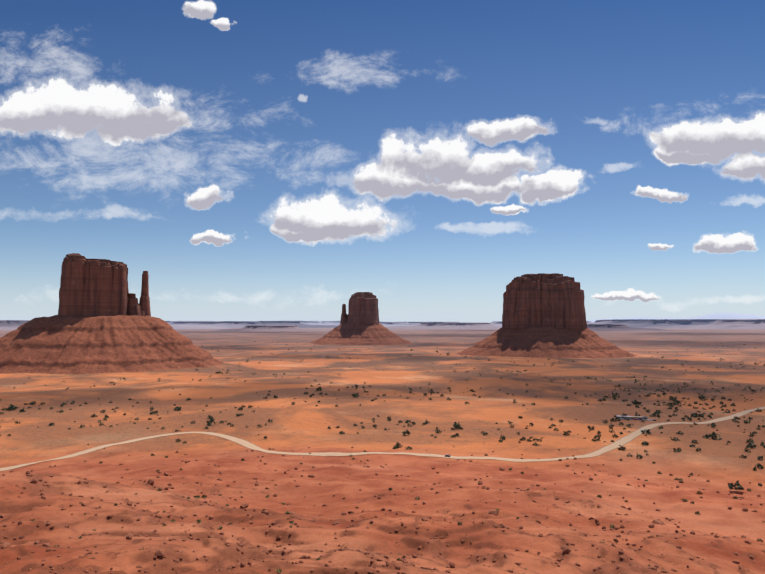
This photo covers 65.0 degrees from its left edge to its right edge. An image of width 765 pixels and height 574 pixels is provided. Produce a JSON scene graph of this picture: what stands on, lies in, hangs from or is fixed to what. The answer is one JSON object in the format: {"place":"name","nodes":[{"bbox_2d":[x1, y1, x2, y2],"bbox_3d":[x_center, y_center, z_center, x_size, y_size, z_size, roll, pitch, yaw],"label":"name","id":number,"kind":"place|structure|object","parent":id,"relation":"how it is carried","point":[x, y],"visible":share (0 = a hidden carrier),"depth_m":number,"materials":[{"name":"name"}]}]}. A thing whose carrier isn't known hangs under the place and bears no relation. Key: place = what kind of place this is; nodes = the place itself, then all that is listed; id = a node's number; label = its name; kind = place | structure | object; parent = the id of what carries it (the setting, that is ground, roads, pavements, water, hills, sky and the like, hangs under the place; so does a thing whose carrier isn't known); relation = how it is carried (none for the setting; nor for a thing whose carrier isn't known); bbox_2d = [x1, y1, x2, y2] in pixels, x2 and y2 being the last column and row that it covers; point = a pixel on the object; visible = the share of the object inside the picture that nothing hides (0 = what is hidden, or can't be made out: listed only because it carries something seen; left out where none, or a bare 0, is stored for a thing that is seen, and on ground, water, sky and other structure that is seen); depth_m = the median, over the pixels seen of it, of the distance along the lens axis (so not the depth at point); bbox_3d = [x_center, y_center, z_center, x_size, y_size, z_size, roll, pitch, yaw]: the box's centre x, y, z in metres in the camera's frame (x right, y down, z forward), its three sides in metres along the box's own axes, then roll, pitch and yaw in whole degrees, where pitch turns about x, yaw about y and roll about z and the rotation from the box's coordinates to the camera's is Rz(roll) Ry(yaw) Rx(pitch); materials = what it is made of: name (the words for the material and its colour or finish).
{"place":"outdoors","nodes":[
{"label":"outdoors","id":0,"kind":"place"},
{"bbox_2d":[0,328,764,573],"bbox_3d":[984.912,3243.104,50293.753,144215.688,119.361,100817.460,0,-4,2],"label":"valley ground","id":1,"kind":"structure","parent":0,"point":[300,425],"depth_m":469.31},
{"bbox_2d":[0,315,223,373],"bbox_3d":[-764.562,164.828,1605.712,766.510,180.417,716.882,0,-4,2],"label":"butte talus slope","id":2,"kind":"structure","parent":1,"relation":"on","point":[68,344],"depth_m":1451.34,"materials":[{"name":"brown stone"}]},
{"bbox_2d":[58,253,150,315],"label":"butte","id":3,"kind":"object","parent":2,"relation":"on","point":[93,287],"visible":0.96,"depth_m":1556.42,"materials":[{"name":"stone"}]},
{"bbox_2d":[309,322,410,344],"bbox_3d":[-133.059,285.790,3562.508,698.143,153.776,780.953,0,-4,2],"label":"butte talus slope","id":4,"kind":"structure","parent":1,"relation":"on","point":[347,333],"depth_m":3346.01,"materials":[{"name":"brown stone"}]},
{"bbox_2d":[340,292,378,323],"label":"butte","id":5,"kind":"object","parent":4,"relation":"on","point":[362,307],"visible":0.94,"depth_m":3431.71,"materials":[{"name":"stone"}]},
{"bbox_2d":[30,450,699,541],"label":"dark shrubs","id":6,"kind":"object","parent":1,"relation":"on","point":[351,455],"visible":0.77,"depth_m":382.18,"materials":[{"name":"green plant"}]},
{"bbox_2d":[0,446,764,573],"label":"rocks","id":7,"kind":"object","parent":1,"relation":"on","point":[159,553],"visible":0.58,"depth_m":163.12,"materials":[{"name":"brown stone"}]},
{"bbox_2d":[0,341,764,489],"bbox_3d":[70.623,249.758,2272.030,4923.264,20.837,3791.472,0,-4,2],"label":"valley shrubs","id":8,"kind":"object","parent":1,"relation":"on","point":[458,426],"visible":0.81,"depth_m":730.02,"materials":[{"name":"green plant"}]},
{"bbox_2d":[54,463,762,572],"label":"sage shrubs","id":9,"kind":"object","parent":1,"relation":"on","point":[417,498],"visible":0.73,"depth_m":199.83,"materials":[{"name":"green plant"}]},
{"bbox_2d":[456,327,637,357],"bbox_3d":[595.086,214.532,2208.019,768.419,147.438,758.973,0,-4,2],"label":"butte talus slope","id":10,"kind":"structure","parent":1,"relation":"on","point":[548,342],"depth_m":2029.03,"materials":[{"name":"brown stone"}]},
{"bbox_2d":[502,273,586,328],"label":"butte","id":11,"kind":"object","parent":10,"relation":"on","point":[553,300],"visible":1,"depth_m":2102.03,"materials":[{"name":"stone"}]},
{"bbox_2d":[0,319,764,330],"bbox_3d":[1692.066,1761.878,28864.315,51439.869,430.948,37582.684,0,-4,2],"label":"distant mesas","id":12,"kind":"structure","parent":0,"point":[634,325],"depth_m":16594.49,"materials":[{"name":"stone"}]},
{"bbox_2d":[0,406,764,470],"bbox_3d":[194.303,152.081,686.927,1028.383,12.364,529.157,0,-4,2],"label":"dirt road","id":13,"kind":"structure","parent":0,"point":[599,452],"depth_m":522.95,"materials":[{"name":"beige soil"}]},
{"bbox_2d":[0,0,764,322],"label":"sky","id":14,"kind":"structure","parent":0,"point":[260,160],"materials":[{"name":"blue"}]},
{"bbox_2d":[586,313,764,322],"bbox_3d":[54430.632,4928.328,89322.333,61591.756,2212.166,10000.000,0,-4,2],"label":"hill","id":15,"kind":"structure","parent":0,"point":[726,316],"depth_m":88058.12,"materials":[{"name":"blue stone"}]}
]}

